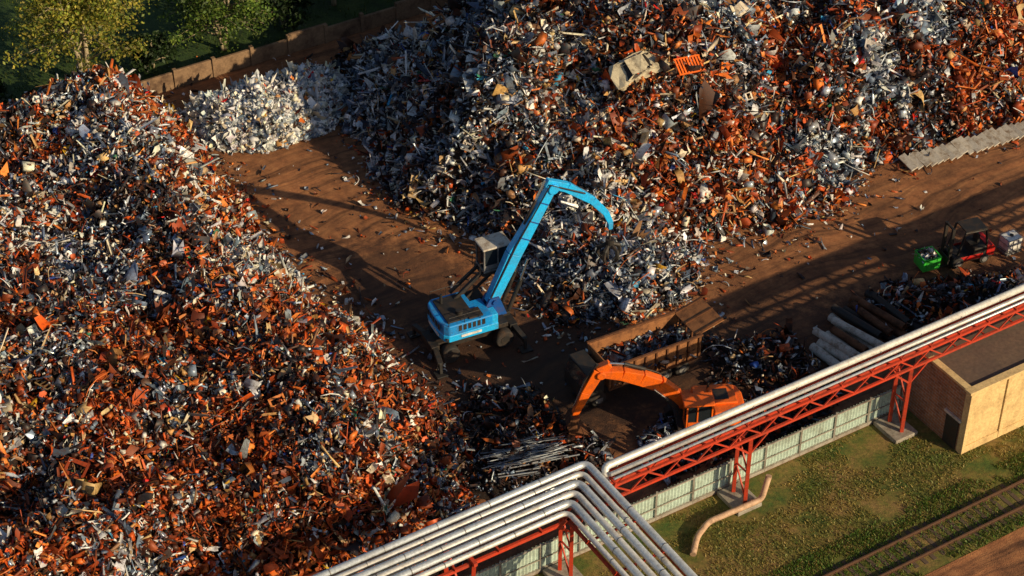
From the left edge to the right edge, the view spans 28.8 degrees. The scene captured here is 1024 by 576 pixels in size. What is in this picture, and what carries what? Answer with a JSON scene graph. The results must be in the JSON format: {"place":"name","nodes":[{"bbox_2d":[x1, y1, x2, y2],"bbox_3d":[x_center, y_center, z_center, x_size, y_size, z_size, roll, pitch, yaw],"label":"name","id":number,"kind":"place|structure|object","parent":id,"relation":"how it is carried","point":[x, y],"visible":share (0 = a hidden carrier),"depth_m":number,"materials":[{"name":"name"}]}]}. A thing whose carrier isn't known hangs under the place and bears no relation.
{"place":"outdoors","nodes":[
{"label":"outdoors","id":0,"kind":"place"},
{"bbox_2d":[0,0,400,106],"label":"meadow ground","id":1,"kind":"structure","parent":0,"point":[153,23],"depth_m":147.62,"materials":[{"name":"green plant"}]},
{"bbox_2d":[0,71,16,104],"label":"bush","id":2,"kind":"object","parent":1,"relation":"on","point":[4,91],"visible":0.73,"depth_m":137.72,"materials":[{"name":"green plant"}]},
{"bbox_2d":[0,0,155,74],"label":"birch tree","id":3,"kind":"object","parent":1,"relation":"on","point":[69,20],"visible":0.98,"depth_m":138.20,"materials":[{"name":"green plant"}]},
{"bbox_2d":[121,29,179,74],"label":"bush","id":4,"kind":"object","parent":1,"relation":"on","point":[156,49],"visible":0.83,"depth_m":142.90,"materials":[{"name":"green plant"}]},
{"bbox_2d":[156,0,277,52],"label":"birch tree","id":5,"kind":"object","parent":1,"relation":"on","point":[215,12],"visible":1,"depth_m":142.92,"materials":[{"name":"green plant"}]},
{"bbox_2d":[243,0,314,31],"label":"bush","id":6,"kind":"object","parent":1,"relation":"on","point":[286,8],"visible":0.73,"depth_m":146.30,"materials":[{"name":"green plant"}]},
{"bbox_2d":[307,0,345,5],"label":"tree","id":7,"kind":"object","parent":1,"relation":"on","point":[333,2],"visible":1,"depth_m":151.13,"materials":[{"name":"green plant"}]},
{"bbox_2d":[0,0,1023,575],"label":"scrap metal","id":8,"kind":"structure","parent":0,"point":[720,364],"depth_m":120.56,"materials":[{"name":"multicoloured metal"}]},
{"bbox_2d":[0,59,479,575],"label":"scrap metal heap","id":9,"kind":"object","parent":8,"relation":"on","point":[242,354],"visible":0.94,"depth_m":108.09,"materials":[{"name":"multicoloured metal"}]},
{"bbox_2d":[0,0,1023,575],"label":"scrap pieces","id":10,"kind":"object","parent":8,"relation":"on","point":[212,310],"visible":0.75,"depth_m":126.86,"materials":[{"name":"multicoloured metal"}]},
{"bbox_2d":[673,54,705,75],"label":"metal grate","id":11,"kind":"object","parent":10,"relation":"on","point":[687,60],"visible":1,"depth_m":127.97,"materials":[{"name":"orange metal"}]},
{"bbox_2d":[609,48,671,90],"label":"crushed car","id":12,"kind":"object","parent":8,"relation":"on","point":[624,77],"visible":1,"depth_m":127.37,"materials":[{"name":"beige paint"}]},
{"bbox_2d":[333,0,1023,325],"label":"scrap metal heap","id":13,"kind":"object","parent":8,"relation":"on","point":[656,250],"visible":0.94,"depth_m":129.72,"materials":[{"name":"multicoloured metal"}]},
{"bbox_2d":[156,6,1023,575],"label":"yard dirt ground","id":14,"kind":"structure","parent":0,"point":[624,416],"depth_m":126.25,"materials":[{"name":"brown soil"}]},
{"bbox_2d":[176,58,350,155],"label":"pale scrap heap","id":15,"kind":"object","parent":14,"relation":"on","point":[278,100],"visible":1,"depth_m":136.93,"materials":[{"name":"white metal"}]},
{"bbox_2d":[140,0,447,93],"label":"panels","id":16,"kind":"object","parent":14,"relation":"on","point":[307,38],"visible":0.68,"depth_m":145.39,"materials":[{"name":"concrete"}]},
{"bbox_2d":[172,0,434,88],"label":"posts","id":17,"kind":"object","parent":14,"relation":"on","point":[251,48],"visible":0.66,"depth_m":145.27,"materials":[{"name":"concrete"}]},
{"bbox_2d":[406,178,621,379],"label":"material handler","id":18,"kind":"object","parent":14,"relation":"on","point":[463,315],"visible":1,"depth_m":117.56,"materials":[{"name":"metal"}]},
{"bbox_2d":[151,51,1022,505],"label":"scattered scrap litter","id":19,"kind":"object","parent":14,"relation":"on","point":[617,325],"visible":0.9,"depth_m":127.36,"materials":[{"name":"multicoloured metal"}]},
{"bbox_2d":[564,297,723,406],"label":"tipper truck","id":20,"kind":"object","parent":14,"relation":"on","point":[664,344],"visible":0.8,"depth_m":116.10,"materials":[{"name":"metal"}]},
{"bbox_2d":[565,359,743,438],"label":"excavator","id":21,"kind":"object","parent":14,"relation":"on","point":[692,406],"visible":0.61,"depth_m":111.36,"materials":[{"name":"metal"}]},
{"bbox_2d":[470,382,905,575],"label":"metal fence","id":22,"kind":"object","parent":14,"relation":"on","point":[540,557],"visible":0.82,"depth_m":108.99,"materials":[{"name":"metal"}]},
{"bbox_2d":[462,263,1023,508],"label":"loose scrap pile","id":23,"kind":"object","parent":14,"relation":"on","point":[904,288],"visible":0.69,"depth_m":115.11,"materials":[{"name":"metal"}]},
{"bbox_2d":[480,433,579,477],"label":"steel rod bundle","id":24,"kind":"object","parent":23,"relation":"on","point":[534,455],"visible":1,"depth_m":110.43,"materials":[{"name":"grey metal"}]},
{"bbox_2d":[809,289,920,365],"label":"pipe stack","id":25,"kind":"object","parent":14,"relation":"on","point":[852,332],"visible":0.77,"depth_m":119.53,"materials":[{"name":"metal"}]},
{"bbox_2d":[912,246,941,271],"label":"green waste bin","id":26,"kind":"object","parent":14,"relation":"on","point":[926,259],"visible":1,"depth_m":124.79,"materials":[{"name":"paint"}]},
{"bbox_2d":[898,121,1023,170],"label":"concrete slab stack","id":27,"kind":"object","parent":14,"relation":"on","point":[958,147],"visible":1,"depth_m":135.57,"materials":[{"name":"grey concrete"}]},
{"bbox_2d":[938,217,995,268],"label":"forklift","id":28,"kind":"object","parent":14,"relation":"on","point":[979,245],"visible":0.98,"depth_m":125.20,"materials":[{"name":"metal"}]},
{"bbox_2d":[996,229,1023,256],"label":"intermediate bulk container","id":29,"kind":"object","parent":14,"relation":"on","point":[1010,242],"visible":1,"depth_m":126.39,"materials":[{"name":"white paint"}]},
{"bbox_2d":[534,409,1023,575],"bbox_3d":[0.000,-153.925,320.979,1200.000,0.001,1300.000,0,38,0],"label":"ground","id":30,"kind":"structure","parent":0,"point":[869,446],"depth_m":108.58,"materials":[{"name":"green plant"}]},
{"bbox_2d":[333,284,1023,575],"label":"pipe rack","id":31,"kind":"object","parent":30,"relation":"on","point":[894,427],"visible":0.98,"depth_m":106.96,"materials":[{"name":"red metal"}]},
{"bbox_2d":[312,461,696,575],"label":"pipeline","id":32,"kind":"object","parent":31,"relation":"on","point":[621,528],"visible":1,"depth_m":98.41,"materials":[{"name":"grey metal"}]},
{"bbox_2d":[690,474,771,556],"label":"ground pipe","id":33,"kind":"object","parent":30,"relation":"on","point":[707,523],"visible":1,"depth_m":107.58,"materials":[{"name":"metal"}]},
{"bbox_2d":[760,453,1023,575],"bbox_3d":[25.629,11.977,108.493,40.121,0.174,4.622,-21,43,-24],"label":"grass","id":34,"kind":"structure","parent":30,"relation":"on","point":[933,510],"depth_m":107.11,"materials":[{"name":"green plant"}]},
{"bbox_2d":[813,476,1023,575],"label":"railway track","id":35,"kind":"structure","parent":30,"relation":"on","point":[938,536],"depth_m":106.85,"materials":[{"name":"metal"}]},
{"bbox_2d":[907,306,1021,449],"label":"brick walls","id":36,"kind":"structure","parent":30,"relation":"on","point":[935,391],"depth_m":112.33,"materials":[{"name":"beige brick"}]},
{"bbox_2d":[942,413,958,449],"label":"door","id":37,"kind":"structure","parent":36,"relation":"attached to","point":[950,430],"depth_m":111.93,"materials":[{"name":"metal"}]},
{"bbox_2d":[944,408,961,423],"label":"lintel","id":38,"kind":"structure","parent":36,"relation":"attached to","point":[953,416],"depth_m":111.18,"materials":[{"name":"concrete"}]},
{"bbox_2d":[913,298,1023,395],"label":"parapet coping","id":39,"kind":"object","parent":36,"relation":"on","point":[970,390],"visible":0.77,"depth_m":110.26,"materials":[{"name":"beige concrete"}]},
{"bbox_2d":[929,310,1023,385],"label":"flat roof","id":40,"kind":"structure","parent":36,"relation":"on","point":[984,359],"depth_m":111.99,"materials":[{"name":"brown"}]},
{"bbox_2d":[956,372,1023,453],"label":"rendered front","id":41,"kind":"object","parent":30,"relation":"on","point":[986,412],"visible":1,"depth_m":111.38,"materials":[{"name":"beige paint"}]},
{"bbox_2d":[960,378,1023,454],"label":"pilasters","id":42,"kind":"object","parent":41,"relation":"attached to","point":[1000,431],"visible":1,"depth_m":111.95,"materials":[{"name":"beige paint"}]},
{"bbox_2d":[925,526,1023,575],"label":"trackside dirt ground","id":43,"kind":"structure","parent":0,"point":[1003,556],"depth_m":105.40,"materials":[{"name":"brown soil"}]}
]}

